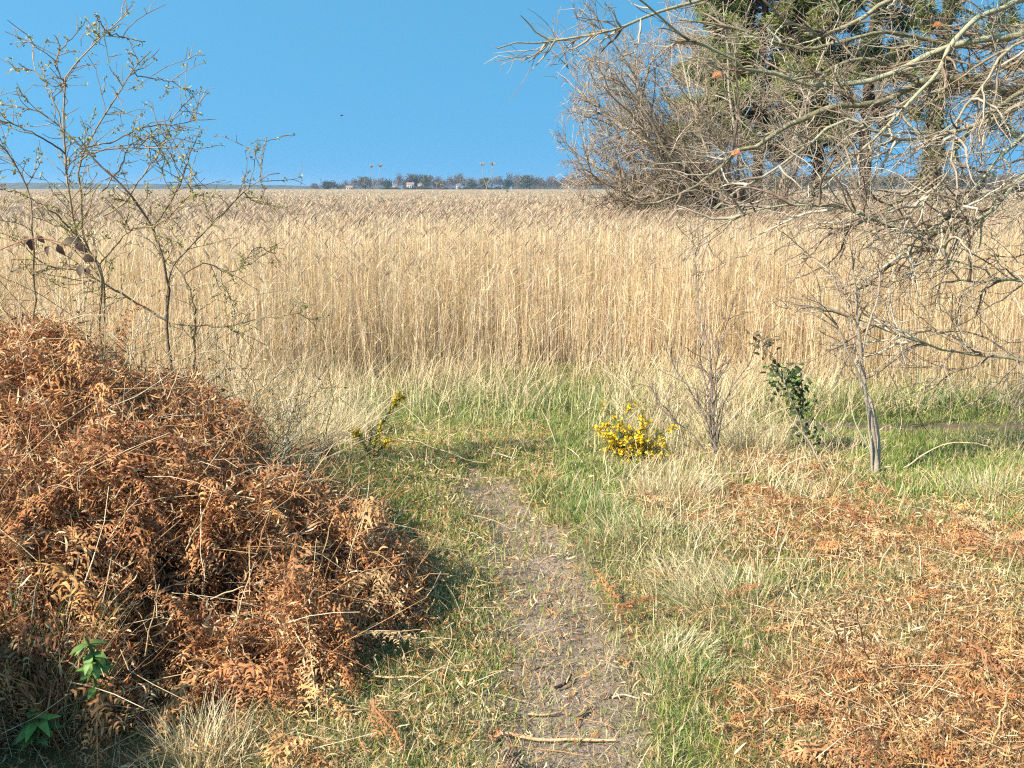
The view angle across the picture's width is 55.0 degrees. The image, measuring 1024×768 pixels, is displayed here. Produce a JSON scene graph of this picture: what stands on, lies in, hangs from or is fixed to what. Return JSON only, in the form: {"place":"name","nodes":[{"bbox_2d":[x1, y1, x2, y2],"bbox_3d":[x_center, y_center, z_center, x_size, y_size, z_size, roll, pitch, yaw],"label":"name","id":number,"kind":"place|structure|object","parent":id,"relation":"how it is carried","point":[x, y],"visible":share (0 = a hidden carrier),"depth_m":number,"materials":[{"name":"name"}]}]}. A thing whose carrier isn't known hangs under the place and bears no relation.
{"place":"outdoors","nodes":[
{"label":"outdoors","id":0,"kind":"place"},
{"bbox_2d":[0,182,384,188],"bbox_3d":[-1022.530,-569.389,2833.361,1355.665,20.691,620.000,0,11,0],"label":"hills","id":1,"kind":"structure","parent":0,"point":[19,185],"depth_m":2580.41,"materials":[{"name":"grey"}]},
{"bbox_2d":[0,276,1023,767],"bbox_3d":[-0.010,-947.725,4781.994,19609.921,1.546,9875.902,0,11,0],"label":"ground","id":2,"kind":"structure","parent":0,"point":[120,762],"depth_m":3.78,"materials":[{"name":"plant"}]},
{"bbox_2d":[12,708,62,751],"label":"foxglove plant","id":3,"kind":"object","parent":2,"relation":"on","point":[32,730],"visible":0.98,"depth_m":2.79,"materials":[{"name":"green plant"}]},
{"bbox_2d":[0,550,150,753],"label":"grass tussock","id":4,"kind":"object","parent":2,"relation":"on","point":[10,633],"depth_m":2.98,"materials":[{"name":"plant"}]},
{"bbox_2d":[0,580,163,752],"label":"grass tussock","id":5,"kind":"object","parent":2,"relation":"on","point":[77,710],"depth_m":2.97,"materials":[{"name":"plant"}]},
{"bbox_2d":[0,0,324,380],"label":"hawthorn bush","id":6,"kind":"object","parent":2,"relation":"on","point":[99,272],"visible":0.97,"depth_m":5.26,"materials":[{"name":"brown plant"}]},
{"bbox_2d":[115,710,264,767],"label":"grass tussock","id":7,"kind":"object","parent":2,"relation":"on","point":[185,745],"depth_m":2.81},
{"bbox_2d":[0,213,414,475],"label":"undergrowth","id":8,"kind":"object","parent":2,"relation":"on","point":[296,417],"visible":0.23,"depth_m":5.41,"materials":[{"name":"beige plant"}]},
{"bbox_2d":[133,680,285,767],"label":"grass tussock","id":9,"kind":"object","parent":2,"relation":"on","point":[194,728],"depth_m":2.92,"materials":[{"name":"plant"}]},
{"bbox_2d":[0,262,488,767],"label":"bracken","id":10,"kind":"object","parent":2,"relation":"on","point":[122,437],"visible":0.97,"depth_m":3.50,"materials":[{"name":"plant"}]},
{"bbox_2d":[7,483,61,510],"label":"bracken frond","id":11,"kind":"object","parent":10,"relation":"on","point":[34,493],"visible":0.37,"depth_m":3.32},
{"bbox_2d":[0,236,95,277],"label":"bramble","id":12,"kind":"object","parent":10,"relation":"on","point":[30,242],"visible":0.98,"depth_m":4.64,"materials":[{"name":"brown plant"}]},
{"bbox_2d":[69,636,119,698],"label":"foxglove plant","id":13,"kind":"object","parent":10,"relation":"on","point":[93,662],"visible":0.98,"depth_m":2.85,"materials":[{"name":"green plant"}]},
{"bbox_2d":[119,488,131,553],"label":"bracken stalk","id":14,"kind":"object","parent":10,"relation":"on","point":[124,517],"visible":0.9,"depth_m":3.35,"materials":[{"name":"plant"}]},
{"bbox_2d":[144,584,159,655],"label":"bracken stalk","id":15,"kind":"object","parent":10,"relation":"on","point":[150,624],"visible":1,"depth_m":3.12,"materials":[{"name":"plant"}]},
{"bbox_2d":[185,486,213,549],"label":"bracken stalk","id":16,"kind":"object","parent":10,"relation":"on","point":[201,520],"visible":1,"depth_m":3.43,"materials":[{"name":"plant"}]},
{"bbox_2d":[232,591,239,640],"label":"bracken stalk","id":17,"kind":"object","parent":10,"relation":"on","point":[236,617],"visible":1,"depth_m":3.14,"materials":[{"name":"plant"}]},
{"bbox_2d":[210,574,279,599],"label":"bracken stalk","id":18,"kind":"object","parent":10,"relation":"on","point":[239,587],"visible":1,"depth_m":3.39,"materials":[{"name":"plant"}]},
{"bbox_2d":[256,503,271,551],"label":"bracken stalk","id":19,"kind":"object","parent":10,"relation":"on","point":[263,528],"visible":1,"depth_m":3.42,"materials":[{"name":"plant"}]},
{"bbox_2d":[315,513,334,583],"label":"bracken stalk","id":20,"kind":"object","parent":10,"relation":"on","point":[324,548],"visible":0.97,"depth_m":3.57,"materials":[{"name":"plant"}]},
{"bbox_2d":[296,438,337,456],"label":"grass tussock","id":21,"kind":"object","parent":2,"relation":"on","point":[321,449],"depth_m":6.67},
{"bbox_2d":[264,384,370,449],"bbox_3d":[-1.459,0.256,7.274,0.941,0.552,0.884,0,11,0],"label":"grass tussock","id":22,"kind":"object","parent":2,"relation":"on","point":[327,433],"depth_m":7.29,"materials":[{"name":"plant"}]},
{"bbox_2d":[320,179,339,188],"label":"tree","id":23,"kind":"object","parent":2,"relation":"on","point":[327,185],"visible":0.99,"depth_m":1169.07,"materials":[{"name":"plant"}]},
{"bbox_2d":[295,377,405,436],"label":"grass tussock","id":24,"kind":"object","parent":2,"relation":"on","point":[353,416],"depth_m":8.01,"materials":[{"name":"plant"}]},
{"bbox_2d":[350,178,361,188],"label":"tree","id":25,"kind":"object","parent":2,"relation":"on","point":[355,183],"visible":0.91,"depth_m":1222.57,"materials":[{"name":"plant"}]},
{"bbox_2d":[356,176,373,188],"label":"tree","id":26,"kind":"object","parent":2,"relation":"on","point":[361,179],"visible":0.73,"depth_m":1217.54,"materials":[{"name":"plant"}]},
{"bbox_2d":[362,179,379,188],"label":"tree","id":27,"kind":"object","parent":2,"relation":"on","point":[372,184],"visible":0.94,"depth_m":1167.30,"materials":[{"name":"plant"}]},
{"bbox_2d":[369,163,381,288],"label":"hogweed stalk","id":28,"kind":"object","parent":2,"relation":"on","point":[380,165],"visible":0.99,"depth_m":15.68,"materials":[{"name":"beige plant"}]},
{"bbox_2d":[348,390,406,457],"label":"gorse bush","id":29,"kind":"object","parent":2,"relation":"on","point":[359,434],"visible":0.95,"depth_m":6.62,"materials":[{"name":"yellow flower petals"},{"name":"green leaf"},{"name":"twig bark"}]},
{"bbox_2d":[381,179,393,187],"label":"tree","id":30,"kind":"object","parent":2,"relation":"on","point":[387,183],"visible":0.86,"depth_m":1207.40,"materials":[{"name":"plant"}]},
{"bbox_2d":[374,675,429,678],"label":"stalk","id":31,"kind":"object","parent":2,"relation":"on","point":[398,676],"visible":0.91,"depth_m":3.33,"materials":[{"name":"plant"}]},
{"bbox_2d":[395,173,412,187],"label":"tree","id":32,"kind":"object","parent":2,"relation":"on","point":[400,180],"visible":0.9,"depth_m":1196.85,"materials":[{"name":"plant"}]},
{"bbox_2d":[407,174,422,186],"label":"tree","id":33,"kind":"object","parent":2,"relation":"on","point":[415,178],"visible":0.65,"depth_m":1206.28,"materials":[{"name":"plant"}]},
{"bbox_2d":[417,174,431,186],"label":"tree","id":34,"kind":"object","parent":2,"relation":"on","point":[426,181],"visible":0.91,"depth_m":1163.71,"materials":[{"name":"plant"}]},
{"bbox_2d":[428,175,441,187],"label":"tree","id":35,"kind":"object","parent":2,"relation":"on","point":[432,180],"visible":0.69,"depth_m":1214.61,"materials":[{"name":"plant"}]},
{"bbox_2d":[398,438,484,462],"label":"stalk","id":36,"kind":"object","parent":2,"relation":"on","point":[442,450],"visible":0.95,"depth_m":6.85,"materials":[{"name":"plant"}]},
{"bbox_2d":[439,178,453,186],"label":"tree","id":37,"kind":"object","parent":2,"relation":"on","point":[444,182],"visible":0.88,"depth_m":1171.89,"materials":[{"name":"plant"}]},
{"bbox_2d":[446,175,460,188],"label":"tree","id":38,"kind":"object","parent":2,"relation":"on","point":[455,181],"visible":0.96,"depth_m":1166.76,"materials":[{"name":"plant"}]},
{"bbox_2d":[459,177,472,186],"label":"tree","id":39,"kind":"object","parent":2,"relation":"on","point":[463,180],"visible":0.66,"depth_m":1262.94,"materials":[{"name":"plant"}]},
{"bbox_2d":[466,179,477,188],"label":"tree","id":40,"kind":"object","parent":2,"relation":"on","point":[471,183],"visible":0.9,"depth_m":1186.98,"materials":[{"name":"plant"}]},
{"bbox_2d":[478,177,488,187],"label":"tree","id":41,"kind":"object","parent":2,"relation":"on","point":[482,183],"visible":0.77,"depth_m":1216.19,"materials":[{"name":"plant"}]},
{"bbox_2d":[480,162,495,324],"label":"hogweed stalk","id":42,"kind":"object","parent":2,"relation":"on","point":[492,164],"visible":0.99,"depth_m":15.19,"materials":[{"name":"beige plant"}]},
{"bbox_2d":[487,177,498,186],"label":"tree","id":43,"kind":"object","parent":2,"relation":"on","point":[491,181],"visible":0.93,"depth_m":1204.27,"materials":[{"name":"plant"}]},
{"bbox_2d":[502,178,512,188],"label":"tree","id":44,"kind":"object","parent":2,"relation":"on","point":[508,183],"visible":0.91,"depth_m":1234.42,"materials":[{"name":"plant"}]},
{"bbox_2d":[0,189,1023,394],"bbox_3d":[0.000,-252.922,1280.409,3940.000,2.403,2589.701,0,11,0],"label":"reeds","id":45,"kind":"object","parent":2,"relation":"on","point":[557,258],"visible":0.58,"depth_m":13.73,"materials":[{"name":"plant"}]},
{"bbox_2d":[0,415,1023,767],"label":"bracken litter","id":46,"kind":"object","parent":2,"relation":"on","point":[978,689],"visible":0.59,"depth_m":3.51,"materials":[{"name":"plant"}]},
{"bbox_2d":[787,608,793,694],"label":"bracken stalk","id":47,"kind":"object","parent":46,"relation":"on","point":[791,653],"visible":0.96,"depth_m":3.15,"materials":[{"name":"plant"}]},
{"bbox_2d":[843,602,846,648],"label":"bracken stalk","id":48,"kind":"object","parent":46,"relation":"on","point":[844,627],"visible":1,"depth_m":3.53,"materials":[{"name":"plant"}]},
{"bbox_2d":[856,607,869,663],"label":"bracken stalk","id":49,"kind":"object","parent":46,"relation":"on","point":[862,636],"visible":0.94,"depth_m":3.38,"materials":[{"name":"plant"}]},
{"bbox_2d":[948,714,952,764],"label":"bracken stalk","id":50,"kind":"object","parent":46,"relation":"on","point":[951,763],"visible":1,"depth_m":2.77,"materials":[{"name":"plant"}]},
{"bbox_2d":[991,687,1010,742],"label":"bracken stalk","id":51,"kind":"object","parent":46,"relation":"on","point":[997,729],"visible":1,"depth_m":2.88,"materials":[{"name":"plant"}]},
{"bbox_2d":[988,610,1023,653],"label":"bracken frond","id":52,"kind":"object","parent":46,"relation":"on","point":[1010,627],"visible":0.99,"depth_m":3.65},
{"bbox_2d":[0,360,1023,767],"bbox_3d":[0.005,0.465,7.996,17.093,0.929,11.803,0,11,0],"label":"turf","id":53,"kind":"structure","parent":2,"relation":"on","point":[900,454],"depth_m":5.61,"materials":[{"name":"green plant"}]},
{"bbox_2d":[1,326,1023,767],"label":"long grass","id":54,"kind":"structure","parent":2,"relation":"on","point":[675,382],"depth_m":9.52,"materials":[{"name":"plant"}]},
{"bbox_2d":[506,172,519,187],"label":"tree","id":55,"kind":"object","parent":2,"relation":"on","point":[514,179],"visible":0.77,"depth_m":1241.37,"materials":[{"name":"plant"}]},
{"bbox_2d":[516,174,535,188],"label":"tree","id":56,"kind":"object","parent":2,"relation":"on","point":[526,180],"visible":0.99,"depth_m":1177.10,"materials":[{"name":"plant"}]},
{"bbox_2d":[522,175,540,188],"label":"tree","id":57,"kind":"object","parent":2,"relation":"on","point":[536,181],"visible":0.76,"depth_m":1188.28,"materials":[{"name":"plant"}]},
{"bbox_2d":[537,177,547,188],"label":"tree","id":58,"kind":"object","parent":2,"relation":"on","point":[541,180],"visible":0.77,"depth_m":1272.46,"materials":[{"name":"plant"}]},
{"bbox_2d":[543,176,554,188],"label":"tree","id":59,"kind":"object","parent":2,"relation":"on","point":[549,181],"visible":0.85,"depth_m":1276.40,"materials":[{"name":"plant"}]},
{"bbox_2d":[552,177,563,188],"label":"tree","id":60,"kind":"object","parent":2,"relation":"on","point":[557,183],"visible":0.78,"depth_m":1210.57,"materials":[{"name":"plant"}]},
{"bbox_2d":[521,471,603,506],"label":"grass tussock","id":61,"kind":"object","parent":2,"relation":"on","point":[575,486],"depth_m":5.68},
{"bbox_2d":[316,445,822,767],"bbox_3d":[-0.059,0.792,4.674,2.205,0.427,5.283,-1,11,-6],"label":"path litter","id":62,"kind":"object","parent":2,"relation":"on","point":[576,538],"visible":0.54,"depth_m":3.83,"materials":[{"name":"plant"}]},
{"bbox_2d":[544,487,649,532],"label":"grass tussock","id":63,"kind":"object","parent":2,"relation":"on","point":[583,508],"depth_m":5.17,"materials":[{"name":"plant"}]},
{"bbox_2d":[225,363,1023,440],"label":"sedge","id":64,"kind":"object","parent":2,"relation":"on","point":[969,398],"visible":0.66,"depth_m":9.87,"materials":[{"name":"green plant"}]},
{"bbox_2d":[573,495,697,553],"bbox_3d":[0.611,0.666,4.761,0.612,0.248,0.606,-6,13,-27],"label":"grass tussock","id":65,"kind":"object","parent":2,"relation":"on","point":[640,524],"depth_m":4.75,"materials":[{"name":"plant"}]},
{"bbox_2d":[593,400,678,463],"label":"gorse bush","id":66,"kind":"object","parent":2,"relation":"on","point":[618,443],"visible":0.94,"depth_m":6.77,"materials":[{"name":"yellow flower petals"},{"name":"green leaf"},{"name":"twig bark"}]},
{"bbox_2d":[618,444,738,502],"bbox_3d":[0.971,0.522,5.692,0.768,0.352,0.705,0,11,0],"label":"grass tussock","id":67,"kind":"object","parent":2,"relation":"on","point":[669,485],"depth_m":5.66,"materials":[{"name":"plant"}]},
{"bbox_2d":[623,543,742,601],"bbox_3d":[0.734,0.793,4.203,0.503,0.178,0.561,9,15,40],"label":"grass tussock","id":68,"kind":"object","parent":2,"relation":"on","point":[664,576],"depth_m":4.21,"materials":[{"name":"plant"}]},
{"bbox_2d":[634,619,731,672],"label":"grass tussock","id":69,"kind":"object","parent":2,"relation":"on","point":[676,642],"depth_m":3.58,"materials":[{"name":"plant"}]},
{"bbox_2d":[636,639,744,705],"bbox_3d":[0.605,0.978,3.383,0.420,0.154,0.407,0,11,0],"label":"grass tussock","id":70,"kind":"object","parent":2,"relation":"on","point":[687,675],"depth_m":3.38,"materials":[{"name":"plant"}]},
{"bbox_2d":[631,216,761,454],"bbox_3d":[1.270,-0.309,6.804,0.817,1.686,0.638,5,12,25],"label":"bare shrub","id":71,"kind":"object","parent":2,"relation":"on","point":[712,414],"visible":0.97,"depth_m":6.77,"materials":[{"name":"brown plant"}]},
{"bbox_2d":[646,550,790,627],"bbox_3d":[0.827,0.803,3.993,0.600,0.224,0.602,-6,13,-28],"label":"grass tussock","id":72,"kind":"object","parent":2,"relation":"on","point":[729,579],"depth_m":3.98,"materials":[{"name":"plant"}]},
{"bbox_2d":[545,0,931,252],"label":"willow tree","id":73,"kind":"object","parent":2,"relation":"on","point":[640,116],"visible":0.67,"depth_m":19.76,"materials":[{"name":"brown plant"}]},
{"bbox_2d":[739,511,751,559],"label":"bracken stalk","id":74,"kind":"object","parent":2,"relation":"on","point":[746,536],"visible":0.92,"depth_m":4.41,"materials":[{"name":"plant"}]},
{"bbox_2d":[695,397,801,456],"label":"grass tussock","id":75,"kind":"object","parent":2,"relation":"on","point":[749,444],"depth_m":7.06,"materials":[{"name":"plant"}]},
{"bbox_2d":[486,0,1023,446],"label":"oak tree","id":76,"kind":"object","parent":2,"relation":"on","point":[1004,95],"visible":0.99,"depth_m":6.67,"materials":[{"name":"grey plant"}]},
{"bbox_2d":[657,0,866,199],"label":"pine tree","id":77,"kind":"object","parent":2,"relation":"on","point":[757,10],"visible":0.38,"depth_m":43.66,"materials":[{"name":"green plant"}]},
{"bbox_2d":[745,323,828,456],"bbox_3d":[1.923,0.036,6.910,0.632,0.939,0.486,0,11,0],"label":"holly bush","id":78,"kind":"object","parent":2,"relation":"on","point":[794,381],"visible":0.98,"depth_m":6.89,"materials":[{"name":"green plant"}]},
{"bbox_2d":[769,456,817,490],"bbox_3d":[1.624,0.523,5.675,0.285,0.232,0.038,-1,11,-4],"label":"bramble cane","id":79,"kind":"object","parent":2,"relation":"on","point":[786,465],"visible":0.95,"depth_m":5.66,"materials":[{"name":"plant"}]},
{"bbox_2d":[788,528,803,586],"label":"bracken stalk","id":80,"kind":"object","parent":2,"relation":"on","point":[791,556],"visible":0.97,"depth_m":4.06,"materials":[{"name":"plant"}]},
{"bbox_2d":[774,388,823,469],"bbox_3d":[1.838,0.295,6.286,0.344,0.546,0.028,1,11,5],"label":"bramble cane","id":81,"kind":"object","parent":2,"relation":"on","point":[800,430],"visible":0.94,"depth_m":6.28,"materials":[{"name":"plant"}]},
{"bbox_2d":[748,0,869,198],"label":"pine tree","id":82,"kind":"object","parent":2,"relation":"on","point":[813,153],"visible":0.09,"depth_m":48.51,"materials":[{"name":"green plant"}]},
{"bbox_2d":[773,172,913,474],"bbox_3d":[2.011,-0.328,6.043,0.823,1.910,1.119,3,12,12],"label":"sapling tree","id":83,"kind":"object","parent":2,"relation":"on","point":[875,451],"visible":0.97,"depth_m":6.09,"materials":[{"name":"grey plant"}]},
{"bbox_2d":[849,376,869,449],"bbox_3d":[2.366,0.243,6.578,0.237,0.607,0.032,1,11,7],"label":"bramble cane","id":84,"kind":"object","parent":2,"relation":"on","point":[853,415],"visible":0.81,"depth_m":6.58,"materials":[{"name":"plant"}]},
{"bbox_2d":[819,0,935,203],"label":"pine tree","id":85,"kind":"object","parent":2,"relation":"on","point":[875,51],"visible":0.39,"depth_m":43.19,"materials":[{"name":"green plant"}]},
{"bbox_2d":[876,176,903,188],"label":"tree","id":86,"kind":"object","parent":2,"relation":"on","point":[883,183],"visible":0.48,"depth_m":860.88,"materials":[{"name":"plant"}]},
{"bbox_2d":[861,640,932,670],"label":"bracken frond","id":87,"kind":"object","parent":2,"relation":"on","point":[890,648],"visible":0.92,"depth_m":3.47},
{"bbox_2d":[883,172,914,188],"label":"tree","id":88,"kind":"object","parent":2,"relation":"on","point":[905,177],"visible":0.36,"depth_m":888.80,"materials":[{"name":"plant"}]},
{"bbox_2d":[898,719,903,764],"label":"bracken stalk","id":89,"kind":"object","parent":2,"relation":"on","point":[901,751],"visible":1,"depth_m":2.76,"materials":[{"name":"plant"}]},
{"bbox_2d":[903,442,991,467],"bbox_3d":[2.859,0.464,6.462,0.592,0.169,0.034,-1,11,-4],"label":"bramble cane","id":90,"kind":"object","parent":2,"relation":"on","point":[939,446],"visible":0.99,"depth_m":6.45,"materials":[{"name":"plant"}]},
{"bbox_2d":[890,0,1023,206],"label":"pine tree","id":91,"kind":"object","parent":2,"relation":"on","point":[923,13],"visible":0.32,"depth_m":41.10,"materials":[{"name":"green plant"}]},
{"bbox_2d":[953,176,986,188],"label":"tree","id":92,"kind":"object","parent":2,"relation":"on","point":[975,180],"visible":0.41,"depth_m":873.32,"materials":[{"name":"plant"}]},
{"bbox_2d":[938,460,1023,502],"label":"grass tussock","id":93,"kind":"object","parent":2,"relation":"on","point":[983,484],"depth_m":5.65,"materials":[{"name":"plant"}]},
{"bbox_2d":[944,185,1023,198],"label":"fallen trunk","id":94,"kind":"object","parent":2,"relation":"on","point":[983,194],"visible":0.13,"depth_m":45.92,"materials":[{"name":"brown wood"}]},
{"bbox_2d":[978,170,1002,187],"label":"tree","id":95,"kind":"object","parent":2,"relation":"on","point":[991,180],"visible":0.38,"depth_m":934.03,"materials":[{"name":"plant"}]},
{"bbox_2d":[979,0,1023,140],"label":"pine tree","id":96,"kind":"object","parent":2,"relation":"on","point":[1011,9],"visible":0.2,"depth_m":44.56,"materials":[{"name":"green plant"}]},
{"bbox_2d":[993,173,1016,188],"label":"tree","id":97,"kind":"object","parent":2,"relation":"on","point":[1003,177],"visible":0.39,"depth_m":902.38,"materials":[{"name":"plant"}]},
{"bbox_2d":[0,0,1023,188],"label":"sky","id":98,"kind":"structure","parent":0,"point":[412,84],"materials":[{"name":"blue"}]},
{"bbox_2d":[456,465,644,767],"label":"path","id":99,"kind":"structure","parent":0,"point":[614,702],"depth_m":3.58,"materials":[{"name":"soil"}]},
{"bbox_2d":[498,746,514,757],"bbox_3d":[-0.018,1.104,2.946,0.050,0.036,0.036,-4,12,-17],"label":"pine cone","id":100,"kind":"object","parent":99,"relation":"on","point":[508,751],"visible":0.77,"depth_m":2.94,"materials":[{"name":"brown wood"}]},
{"bbox_2d":[503,756,522,767],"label":"pine cone","id":101,"kind":"object","parent":99,"relation":"on","point":[509,762],"visible":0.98,"depth_m":2.85,"materials":[{"name":"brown wood"}]},
{"bbox_2d":[528,711,561,715],"bbox_3d":[0.107,1.070,3.191,0.113,0.008,0.018,-1,11,-7],"label":"stick","id":102,"kind":"object","parent":99,"relation":"on","point":[546,714],"visible":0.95,"depth_m":3.19,"materials":[{"name":"brown wood"}]},
{"bbox_2d":[493,732,615,741],"bbox_3d":[0.131,1.092,3.035,0.379,0.030,0.045,0,11,0],"label":"stick","id":103,"kind":"object","parent":99,"relation":"on","point":[552,739],"visible":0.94,"depth_m":3.04,"materials":[{"name":"brown wood"}]},
{"bbox_2d":[554,674,571,689],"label":"twig","id":104,"kind":"object","parent":99,"relation":"on","point":[561,685],"visible":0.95,"depth_m":3.37,"materials":[{"name":"brown wood"}]},
{"bbox_2d":[600,692,611,699],"bbox_3d":[0.314,1.046,3.296,0.037,0.026,0.026,-4,12,-17],"label":"pine cone","id":105,"kind":"object","parent":99,"relation":"on","point":[604,695],"visible":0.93,"depth_m":3.29,"materials":[{"name":"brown wood"}]},
{"bbox_2d":[94,311,1019,378],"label":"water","id":106,"kind":"structure","parent":0,"point":[560,349],"depth_m":14.85,"materials":[{"name":"liquid"}]},
{"bbox_2d":[512,175,1022,188],"bbox_3d":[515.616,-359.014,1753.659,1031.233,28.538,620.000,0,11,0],"label":"hills","id":107,"kind":"structure","parent":0,"point":[552,187],"depth_m":1480.83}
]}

